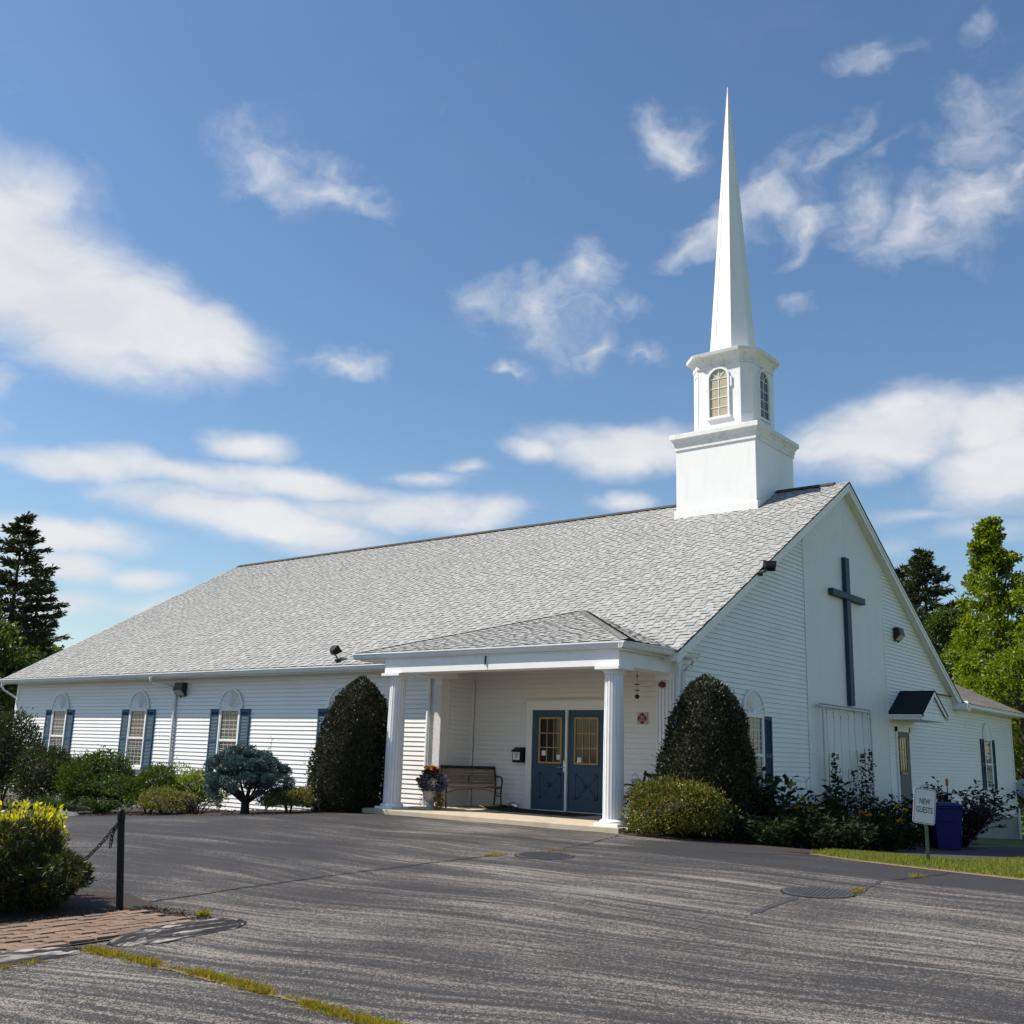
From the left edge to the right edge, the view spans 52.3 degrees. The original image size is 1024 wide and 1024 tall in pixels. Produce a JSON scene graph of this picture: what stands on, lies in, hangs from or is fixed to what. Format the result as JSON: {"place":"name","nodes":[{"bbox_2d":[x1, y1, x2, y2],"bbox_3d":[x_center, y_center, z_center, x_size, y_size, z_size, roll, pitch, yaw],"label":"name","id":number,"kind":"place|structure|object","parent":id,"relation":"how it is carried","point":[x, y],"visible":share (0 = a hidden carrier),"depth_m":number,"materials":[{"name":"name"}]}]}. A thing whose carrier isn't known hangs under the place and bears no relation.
{"place":"outdoors","nodes":[
{"label":"outdoors","id":0,"kind":"place"},
{"bbox_2d":[0,813,1023,1023],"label":"parking lot","id":1,"kind":"structure","parent":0,"point":[620,928],"depth_m":8.37,"materials":[{"name":"grey asphalt"}]},
{"bbox_2d":[0,958,48,968],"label":"grass","id":2,"kind":"structure","parent":1,"relation":"on","point":[24,962],"depth_m":6.96,"materials":[{"name":"green plant"}]},
{"bbox_2d":[0,947,84,968],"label":"asphalt kerb","id":3,"kind":"structure","parent":1,"relation":"on","point":[26,955],"depth_m":7.18,"materials":[{"name":"grey asphalt"}]},
{"bbox_2d":[0,890,161,925],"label":"mulch island","id":4,"kind":"structure","parent":1,"relation":"on","point":[81,901],"depth_m":9.21,"materials":[{"name":"brown soil"}]},
{"bbox_2d":[0,795,71,849],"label":"yellow shrub","id":5,"kind":"object","parent":4,"relation":"on","point":[25,805],"visible":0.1,"depth_m":9.65,"materials":[{"name":"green plant"}]},
{"bbox_2d":[0,812,97,911],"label":"mugo pine","id":6,"kind":"object","parent":4,"relation":"on","point":[31,873],"visible":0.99,"depth_m":8.92,"materials":[{"name":"green plant"}]},
{"bbox_2d":[0,903,210,925],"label":"leaf litter","id":7,"kind":"object","parent":4,"relation":"on","point":[157,909],"visible":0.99,"depth_m":8.86,"materials":[{"name":"brown plant"}]},
{"bbox_2d":[116,809,124,910],"bbox_3d":[-3.459,3.141,9.194,0.167,1.010,0.072,2,-13,-3],"label":"bollard post","id":8,"kind":"object","parent":4,"relation":"on","point":[120,822],"visible":0.94,"depth_m":9.19,"materials":[{"name":"black metal"}]},
{"bbox_2d":[61,823,116,875],"bbox_3d":[-4.294,3.091,9.559,1.678,0.539,0.039,-4,-14,23],"label":"chain","id":9,"kind":"object","parent":8,"relation":"hanging from","point":[95,849],"visible":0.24,"depth_m":9.31,"materials":[{"name":"black metal"}]},
{"bbox_2d":[109,826,116,847],"bbox_3d":[-3.551,2.893,9.281,0.075,0.200,0.047,-9,-17,38],"label":"chain end","id":10,"kind":"object","parent":9,"relation":"hanging from","point":[111,840],"visible":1,"depth_m":9.28,"materials":[{"name":"black metal"}]},
{"bbox_2d":[0,910,198,950],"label":"brick path","id":11,"kind":"structure","parent":1,"relation":"on","point":[46,934],"depth_m":8.13,"materials":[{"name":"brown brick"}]},
{"bbox_2d":[106,918,246,946],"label":"asphalt kerb","id":12,"kind":"structure","parent":1,"relation":"on","point":[169,933],"depth_m":8.05,"materials":[{"name":"grey asphalt"}]},
{"bbox_2d":[195,906,212,917],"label":"weed","id":13,"kind":"object","parent":1,"relation":"on","point":[205,913],"visible":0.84,"depth_m":8.81,"materials":[{"name":"green plant"}]},
{"bbox_2d":[78,943,413,1023],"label":"grass","id":14,"kind":"structure","parent":1,"relation":"on","point":[363,1018],"depth_m":6.47,"materials":[{"name":"green plant"}]},
{"bbox_2d":[150,855,492,901],"bbox_3d":[-1.827,4.026,11.593,0.155,0.129,5.152,-8,-16,37],"label":"asphalt crack","id":15,"kind":"object","parent":1,"relation":"on","point":[316,877],"visible":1,"depth_m":11.20,"materials":[{"name":"black asphalt"}]},
{"bbox_2d":[514,852,574,858],"bbox_3d":[0.425,4.470,13.582,0.800,0.014,0.800,-5,-13,27],"label":"manhole cover","id":16,"kind":"object","parent":1,"relation":"on","point":[544,855],"visible":1,"depth_m":13.51,"materials":[{"name":"metal"}]},
{"bbox_2d":[750,896,797,914],"bbox_3d":[2.499,3.731,9.903,0.114,0.034,1.358,-7,-16,34],"label":"pavement crack","id":17,"kind":"object","parent":1,"relation":"on","point":[766,907],"visible":1,"depth_m":9.91,"materials":[{"name":"grey asphalt"}]},
{"bbox_2d":[780,886,856,897],"bbox_3d":[3.143,3.902,10.710,0.760,0.014,0.760,-5,-13,27],"label":"manhole cover","id":18,"kind":"object","parent":1,"relation":"on","point":[819,892],"visible":1,"depth_m":10.64,"materials":[{"name":"metal"}]},
{"bbox_2d":[0,783,1023,880],"bbox_3d":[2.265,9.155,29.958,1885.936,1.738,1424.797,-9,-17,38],"label":"ground","id":19,"kind":"structure","parent":0,"point":[1011,842],"depth_m":28.73,"materials":[{"name":"green plant"}]},
{"bbox_2d":[0,659,30,736],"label":"broadleaf tree","id":20,"kind":"object","parent":19,"relation":"on","point":[6,697],"visible":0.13,"depth_m":40.21,"materials":[{"name":"green plant"}]},
{"bbox_2d":[0,605,48,737],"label":"broadleaf tree","id":21,"kind":"object","parent":19,"relation":"on","point":[22,658],"visible":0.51,"depth_m":41.30,"materials":[{"name":"green plant"}]},
{"bbox_2d":[8,562,59,657],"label":"pine tree","id":22,"kind":"object","parent":19,"relation":"on","point":[47,644],"visible":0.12,"depth_m":48.30,"materials":[{"name":"green plant"}]},
{"bbox_2d":[0,511,72,710],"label":"pine tree","id":23,"kind":"object","parent":19,"relation":"on","point":[17,545],"visible":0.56,"depth_m":45.28,"materials":[{"name":"green plant"}]},
{"bbox_2d":[27,637,64,655],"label":"broadleaf tree","id":24,"kind":"object","parent":19,"relation":"on","point":[56,648],"visible":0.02,"depth_m":50.75,"materials":[{"name":"green plant"}]},
{"bbox_2d":[1,795,361,815],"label":"planting bed soil","id":25,"kind":"structure","parent":19,"relation":"on","point":[110,813],"depth_m":23.32,"materials":[{"name":"brown soil"}]},
{"bbox_2d":[0,703,51,808],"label":"leafy shrub","id":26,"kind":"object","parent":25,"relation":"on","point":[22,735],"visible":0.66,"depth_m":27.48,"materials":[{"name":"green plant"}]},
{"bbox_2d":[0,739,87,807],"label":"leafy shrub","id":27,"kind":"object","parent":25,"relation":"on","point":[41,777],"visible":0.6,"depth_m":26.47,"materials":[{"name":"green plant"}]},
{"bbox_2d":[28,794,84,811],"bbox_3d":[-10.658,6.872,24.588,2.076,0.485,1.231,-9,-17,38],"label":"juniper","id":28,"kind":"object","parent":25,"relation":"on","point":[71,805],"visible":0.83,"depth_m":24.32,"materials":[{"name":"green plant"}]},
{"bbox_2d":[50,744,137,812],"bbox_3d":[-10.025,6.429,25.067,2.181,1.688,2.049,-9,-17,38],"label":"leafy shrub","id":29,"kind":"object","parent":25,"relation":"on","point":[71,787],"visible":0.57,"depth_m":24.64,"materials":[{"name":"green plant"}]},
{"bbox_2d":[76,795,124,813],"bbox_3d":[-9.190,6.573,23.337,1.762,0.462,1.040,-9,-17,38],"label":"juniper","id":30,"kind":"object","parent":25,"relation":"on","point":[102,807],"visible":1,"depth_m":23.10,"materials":[{"name":"green plant"}]},
{"bbox_2d":[83,761,199,813],"bbox_3d":[-8.192,6.181,23.375,2.909,1.251,2.150,-9,-17,38],"label":"leafy shrub","id":31,"kind":"object","parent":25,"relation":"on","point":[159,774],"visible":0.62,"depth_m":23.03,"materials":[{"name":"green plant"}]},
{"bbox_2d":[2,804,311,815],"bbox_3d":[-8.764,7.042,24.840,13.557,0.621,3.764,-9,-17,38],"label":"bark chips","id":32,"kind":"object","parent":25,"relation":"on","point":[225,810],"visible":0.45,"depth_m":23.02,"materials":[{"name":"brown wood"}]},
{"bbox_2d":[134,783,199,814],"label":"shrub","id":33,"kind":"object","parent":25,"relation":"on","point":[170,797],"visible":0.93,"depth_m":21.84,"materials":[{"name":"green plant"}]},
{"bbox_2d":[154,758,239,811],"bbox_3d":[-7.004,6.170,23.331,2.005,1.322,1.925,-9,-17,38],"label":"leafy shrub","id":34,"kind":"object","parent":25,"relation":"on","point":[194,783],"visible":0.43,"depth_m":23.06,"materials":[{"name":"green plant"}]},
{"bbox_2d":[180,794,213,813],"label":"twiggy shrub","id":35,"kind":"object","parent":25,"relation":"on","point":[192,810],"visible":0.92,"depth_m":21.40,"materials":[{"name":"brown plant"}]},
{"bbox_2d":[202,743,295,813],"bbox_3d":[-5.349,5.446,21.114,2.162,1.497,1.646,-9,-17,38],"label":"blue spruce","id":36,"kind":"object","parent":25,"relation":"on","point":[266,770],"visible":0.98,"depth_m":20.82,"materials":[{"name":"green plant"}]},
{"bbox_2d":[255,785,319,812],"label":"shrub","id":37,"kind":"object","parent":25,"relation":"on","point":[300,796],"visible":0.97,"depth_m":20.54,"materials":[{"name":"green plant"}]},
{"bbox_2d":[304,675,388,812],"bbox_3d":[-3.330,4.769,21.385,1.803,2.861,1.863,-9,-17,38],"label":"clipped yew","id":38,"kind":"object","parent":25,"relation":"on","point":[349,761],"visible":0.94,"depth_m":20.85,"materials":[{"name":"green plant"}]},
{"bbox_2d":[0,87,1023,838],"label":"church building","id":39,"kind":"structure","parent":19,"relation":"on","point":[544,643],"depth_m":26.03,"materials":[{"name":"white plastic"}]},
{"bbox_2d":[42,692,74,758],"bbox_3d":[-13.927,6.627,31.962,1.634,2.175,0.075,-9,-17,38],"label":"window","id":40,"kind":"structure","parent":39,"relation":"in","point":[60,718],"depth_m":32.01,"materials":[{"name":"white glass"}]},
{"bbox_2d":[117,690,155,769],"bbox_3d":[-10.569,6.121,29.341,1.634,2.175,0.075,-9,-17,38],"label":"window","id":41,"kind":"structure","parent":39,"relation":"in","point":[138,713],"depth_m":29.32,"materials":[{"name":"white glass"}]},
{"bbox_2d":[173,682,186,697],"bbox_3d":[-9.019,4.833,28.286,0.380,0.400,0.180,-9,-17,38],"label":"wall light","id":42,"kind":"object","parent":39,"relation":"attached to","point":[180,689],"visible":1,"depth_m":28.22,"materials":[{"name":"brown metal"}]},
{"bbox_2d":[206,688,250,771],"bbox_3d":[-7.286,5.627,26.777,1.634,2.175,0.075,-9,-17,38],"label":"window","id":43,"kind":"structure","parent":39,"relation":"in","point":[231,722],"depth_m":26.88,"materials":[{"name":"white glass"}]},
{"bbox_2d":[314,686,344,774],"bbox_3d":[-4.107,5.129,24.302,1.322,2.135,0.052,-9,-17,38],"label":"window","id":44,"kind":"structure","parent":39,"relation":"in","point":[336,691],"depth_m":24.63,"materials":[{"name":"white glass"}]},
{"bbox_2d":[329,645,342,661],"bbox_3d":[-4.126,3.328,24.485,0.227,0.395,0.379,12,-17,-39],"label":"floodlight","id":45,"kind":"object","parent":39,"relation":"on","point":[334,650],"visible":1,"depth_m":24.44,"materials":[{"name":"black metal"}]},
{"bbox_2d":[415,765,448,809],"bbox_3d":[-1.583,5.503,20.857,0.664,0.866,0.718,6,-14,-16],"label":"flower urn","id":46,"kind":"object","parent":39,"relation":"on","point":[431,794],"visible":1,"depth_m":20.74,"materials":[{"name":"beige ceramic"}]},
{"bbox_2d":[439,765,502,807],"bbox_3d":[-0.866,5.784,21.941,1.237,0.854,0.558,6,-14,-19],"label":"garden bench","id":47,"kind":"object","parent":39,"relation":"on","point":[467,770],"visible":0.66,"depth_m":22.13,"materials":[{"name":"brown wood"}]},
{"bbox_2d":[511,747,525,762],"bbox_3d":[0.141,5.141,22.072,0.280,0.315,0.150,-9,-17,38],"label":"brochure box","id":48,"kind":"object","parent":39,"relation":"attached to","point":[518,754],"visible":1,"depth_m":22.02,"materials":[{"name":"black metal"}]},
{"bbox_2d":[479,805,600,816],"bbox_3d":[0.495,5.967,20.856,2.553,0.095,1.053,-9,-17,38],"label":"door mat","id":49,"kind":"object","parent":39,"relation":"on","point":[506,808],"depth_m":20.85,"materials":[{"name":"black rubber"}]},
{"bbox_2d":[531,710,565,810],"bbox_3d":[0.749,5.129,21.602,0.872,2.014,0.122,-9,-17,38],"label":"door","id":50,"kind":"structure","parent":39,"relation":"in","point":[548,742],"depth_m":21.62,"materials":[{"name":"blue wood"}]},
{"bbox_2d":[567,710,603,813],"bbox_3d":[1.494,5.025,21.055,0.872,2.014,0.066,-9,-17,38],"label":"door","id":51,"kind":"structure","parent":39,"relation":"in","point":[586,727],"depth_m":21.04,"materials":[{"name":"blue wood"}]},
{"bbox_2d":[624,771,656,807],"bbox_3d":[2.557,5.243,19.281,0.573,0.909,1.244,-9,-17,38],"label":"garden bench","id":52,"kind":"object","parent":39,"relation":"on","point":[645,774],"visible":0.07,"depth_m":18.86,"materials":[{"name":"black metal"}]},
{"bbox_2d":[625,773,641,794],"bbox_3d":[2.265,5.005,19.174,0.200,0.397,0.460,-9,-17,38],"label":"shopping bag","id":53,"kind":"object","parent":52,"relation":"on","point":[635,781],"visible":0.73,"depth_m":19.05,"materials":[{"name":"white plastic"}]},
{"bbox_2d":[637,712,647,723],"bbox_3d":[2.557,4.048,20.444,0.230,0.230,0.026,-9,-17,38],"label":"emblem sign","id":54,"kind":"object","parent":39,"relation":"attached to","point":[642,717],"visible":1,"depth_m":20.43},
{"bbox_2d":[738,689,773,790],"bbox_3d":[4.900,4.667,21.048,0.075,2.175,1.634,-9,-17,38],"label":"window","id":55,"kind":"structure","parent":39,"relation":"in","point":[753,700],"depth_m":21.30,"materials":[{"name":"white glass"}]},
{"bbox_2d":[757,561,776,575],"bbox_3d":[5.308,1.184,21.787,0.488,0.336,0.261,3,-13,-7],"label":"floodlight","id":56,"kind":"object","parent":39,"relation":"attached to","point":[769,565],"visible":1,"depth_m":21.72,"materials":[{"name":"black metal"}]},
{"bbox_2d":[893,627,904,642],"bbox_3d":[10.559,3.357,28.405,0.180,0.400,0.380,-9,-17,38],"label":"wall light","id":57,"kind":"object","parent":39,"relation":"attached to","point":[899,635],"visible":1,"depth_m":28.31,"materials":[{"name":"brown metal"}]},
{"bbox_2d":[898,732,911,814],"bbox_3d":[10.454,6.976,27.728,0.060,2.200,0.910,-9,-17,38],"label":"side door","id":58,"kind":"structure","parent":39,"relation":"in","point":[903,737],"depth_m":27.77,"materials":[{"name":"grey wood"}]},
{"bbox_2d":[980,723,997,791],"bbox_3d":[15.590,8.013,34.094,0.075,2.175,1.634,-9,-17,38],"label":"window","id":59,"kind":"structure","parent":39,"relation":"in","point":[987,745],"depth_m":34.11,"materials":[{"name":"white glass"}]},
{"bbox_2d":[1016,779,1023,812],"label":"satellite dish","id":60,"kind":"object","parent":39,"relation":"attached to","point":[1020,786],"visible":0.94,"depth_m":36.64,"materials":[{"name":"grey metal"}]},
{"bbox_2d":[623,831,987,852],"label":"flower bed soil","id":61,"kind":"structure","parent":19,"relation":"on","point":[748,844],"depth_m":16.46,"materials":[{"name":"brown soil"}]},
{"bbox_2d":[620,771,740,838],"bbox_3d":[2.559,4.710,16.689,2.194,1.080,1.500,-9,-17,38],"label":"round shrub","id":62,"kind":"object","parent":61,"relation":"on","point":[686,809],"visible":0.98,"depth_m":16.32,"materials":[{"name":"green plant"}]},
{"bbox_2d":[648,673,765,842],"bbox_3d":[3.173,4.081,17.433,2.076,2.823,1.897,4,-13,-8],"label":"clipped yew","id":63,"kind":"object","parent":61,"relation":"on","point":[708,741],"visible":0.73,"depth_m":17.00,"materials":[{"name":"green plant"}]},
{"bbox_2d":[737,812,800,846],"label":"perennial","id":64,"kind":"object","parent":61,"relation":"on","point":[771,837],"visible":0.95,"depth_m":15.96,"materials":[{"name":"green plant"}]},
{"bbox_2d":[746,766,799,846],"bbox_3d":[4.186,4.791,16.966,0.878,1.274,1.099,5,-13,-12],"label":"perennial","id":65,"kind":"object","parent":61,"relation":"on","point":[769,806],"visible":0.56,"depth_m":16.78,"materials":[{"name":"green plant"}]},
{"bbox_2d":[775,796,819,842],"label":"perennial","id":66,"kind":"object","parent":61,"relation":"on","point":[802,812],"visible":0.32,"depth_m":18.83,"materials":[{"name":"green plant"}]},
{"bbox_2d":[778,793,826,822],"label":"perennial","id":67,"kind":"object","parent":61,"relation":"on","point":[800,808],"visible":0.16,"depth_m":20.08,"materials":[{"name":"green plant"}]},
{"bbox_2d":[779,802,835,848],"bbox_3d":[4.930,5.304,17.623,1.048,0.786,0.952,-9,-17,38],"label":"perennial","id":68,"kind":"object","parent":61,"relation":"on","point":[811,817],"visible":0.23,"depth_m":17.54,"materials":[{"name":"green plant"}]},
{"bbox_2d":[792,817,845,850],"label":"perennial","id":69,"kind":"object","parent":61,"relation":"on","point":[823,831],"visible":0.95,"depth_m":16.40,"materials":[{"name":"green plant"}]},
{"bbox_2d":[798,789,844,818],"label":"perennial","id":70,"kind":"object","parent":61,"relation":"on","point":[827,805],"visible":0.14,"depth_m":21.19,"materials":[{"name":"green plant"}]},
{"bbox_2d":[797,777,853,839],"bbox_3d":[6.217,5.799,20.363,1.205,1.219,0.858,4,-13,-10],"label":"tall perennial","id":71,"kind":"object","parent":61,"relation":"on","point":[825,795],"visible":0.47,"depth_m":20.59,"materials":[{"name":"green plant"}]},
{"bbox_2d":[829,753,841,810],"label":"climbing vine","id":72,"kind":"object","parent":61,"relation":"on","point":[833,774],"visible":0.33,"depth_m":23.53,"materials":[{"name":"green plant"}]},
{"bbox_2d":[817,788,863,817],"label":"perennial","id":73,"kind":"object","parent":61,"relation":"on","point":[848,798],"visible":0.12,"depth_m":22.18,"materials":[{"name":"green plant"}]},
{"bbox_2d":[819,703,875,809],"bbox_3d":[7.908,6.174,24.425,0.059,3.166,3.220,-9,-17,38],"label":"trellis","id":74,"kind":"object","parent":61,"relation":"on","point":[823,728],"visible":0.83,"depth_m":24.43,"materials":[{"name":"white wood"}]},
{"bbox_2d":[821,777,876,819],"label":"tall perennial","id":75,"kind":"object","parent":61,"relation":"on","point":[851,806],"visible":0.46,"depth_m":21.55,"materials":[{"name":"green plant"}]},
{"bbox_2d":[826,806,876,848],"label":"perennial","id":76,"kind":"object","parent":61,"relation":"on","point":[838,815],"visible":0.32,"depth_m":18.57,"materials":[{"name":"green plant"}]},
{"bbox_2d":[826,810,879,846],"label":"perennial","id":77,"kind":"object","parent":61,"relation":"on","point":[869,814],"visible":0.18,"depth_m":19.56,"materials":[{"name":"green plant"}]},
{"bbox_2d":[848,769,858,817],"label":"climbing vine","id":78,"kind":"object","parent":61,"relation":"on","point":[853,775],"visible":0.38,"depth_m":24.35,"materials":[{"name":"green plant"}]},
{"bbox_2d":[825,816,881,850],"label":"perennial","id":79,"kind":"object","parent":61,"relation":"on","point":[853,838],"visible":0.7,"depth_m":17.28,"materials":[{"name":"green plant"}]},
{"bbox_2d":[857,752,869,813],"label":"climbing vine","id":80,"kind":"object","parent":61,"relation":"on","point":[862,781],"visible":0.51,"depth_m":24.79,"materials":[{"name":"green plant"}]},
{"bbox_2d":[864,749,876,811],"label":"climbing vine","id":81,"kind":"object","parent":61,"relation":"on","point":[870,768],"visible":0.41,"depth_m":25.23,"materials":[{"name":"green plant"}]},
{"bbox_2d":[846,805,897,845],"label":"perennial","id":82,"kind":"object","parent":61,"relation":"on","point":[879,819],"visible":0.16,"depth_m":20.84,"materials":[{"name":"green plant"}]},
{"bbox_2d":[858,796,897,821],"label":"perennial","id":83,"kind":"object","parent":61,"relation":"on","point":[882,807],"visible":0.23,"depth_m":23.31,"materials":[{"name":"green plant"}]},
{"bbox_2d":[863,801,910,843],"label":"perennial","id":84,"kind":"object","parent":61,"relation":"on","point":[894,811],"visible":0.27,"depth_m":22.06,"materials":[{"name":"green plant"}]},
{"bbox_2d":[869,793,908,834],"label":"perennial","id":85,"kind":"object","parent":61,"relation":"on","point":[900,815],"visible":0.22,"depth_m":24.34,"materials":[{"name":"green plant"}]},
{"bbox_2d":[879,818,923,849],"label":"perennial","id":86,"kind":"object","parent":61,"relation":"on","point":[905,844],"visible":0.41,"depth_m":20.67,"materials":[{"name":"green plant"}]},
{"bbox_2d":[890,794,923,837],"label":"perennial","id":87,"kind":"object","parent":61,"relation":"on","point":[910,810],"visible":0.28,"depth_m":25.40,"materials":[{"name":"green plant"}]},
{"bbox_2d":[900,811,934,847],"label":"perennial","id":88,"kind":"object","parent":61,"relation":"on","point":[920,837],"visible":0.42,"depth_m":22.95,"materials":[{"name":"green plant"}]},
{"bbox_2d":[928,802,963,849],"bbox_3d":[9.508,6.904,22.929,0.656,1.010,0.821,0,-13,7],"label":"recycling bin","id":89,"kind":"object","parent":61,"relation":"on","point":[946,832],"visible":0.68,"depth_m":22.60,"materials":[{"name":"blue plastic"}]},
{"bbox_2d":[904,776,1020,847],"bbox_3d":[10.817,7.252,25.094,2.584,1.702,2.526,-9,-17,38],"label":"purple shrub","id":90,"kind":"object","parent":61,"relation":"on","point":[975,822],"visible":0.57,"depth_m":24.77,"materials":[{"name":"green plant"}]},
{"bbox_2d":[895,564,930,616],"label":"spruce tree","id":91,"kind":"object","parent":19,"relation":"on","point":[901,575],"visible":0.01,"depth_m":67.46,"materials":[{"name":"green plant"}]},
{"bbox_2d":[901,547,966,680],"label":"spruce tree","id":92,"kind":"object","parent":19,"relation":"on","point":[920,579],"visible":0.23,"depth_m":63.95,"materials":[{"name":"green plant"}]},
{"bbox_2d":[922,605,994,682],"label":"broadleaf tree","id":93,"kind":"object","parent":19,"relation":"on","point":[942,622],"visible":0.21,"depth_m":54.32,"materials":[{"name":"green plant"}]},
{"bbox_2d":[922,514,1023,782],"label":"maple tree","id":94,"kind":"object","parent":19,"relation":"on","point":[990,558],"visible":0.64,"depth_m":48.51,"materials":[{"name":"green plant"}]},
{"bbox_2d":[951,642,1023,813],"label":"maple tree","id":95,"kind":"object","parent":19,"relation":"on","point":[967,671],"visible":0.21,"depth_m":42.76,"materials":[{"name":"green plant"}]},
{"bbox_2d":[960,582,1023,697],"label":"maple tree","id":96,"kind":"object","parent":19,"relation":"on","point":[1017,595],"visible":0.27,"depth_m":46.61,"materials":[{"name":"green plant"}]},
{"bbox_2d":[963,639,1023,831],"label":"maple tree","id":97,"kind":"object","parent":19,"relation":"on","point":[1013,670],"visible":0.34,"depth_m":38.45,"materials":[{"name":"green plant"}]},
{"bbox_2d":[0,0,1023,649],"label":"sky","id":98,"kind":"structure","parent":0,"point":[280,279],"materials":[{"name":"blue"}]},
{"bbox_2d":[808,847,1023,879],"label":"grass","id":99,"kind":"structure","parent":0,"point":[986,864],"depth_m":13.50,"materials":[{"name":"green plant"}]},
{"bbox_2d":[912,787,935,860],"bbox_3d":[5.443,4.268,13.720,0.346,1.245,0.051,3,-13,-5],"label":"parking sign","id":100,"kind":"object","parent":99,"relation":"on","point":[924,804],"visible":0.98,"depth_m":13.78,"materials":[{"name":"white metal"}]},
{"bbox_2d":[900,843,1023,858],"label":"side path","id":101,"kind":"structure","parent":0,"point":[1001,852],"depth_m":21.41,"materials":[{"name":"concrete"}]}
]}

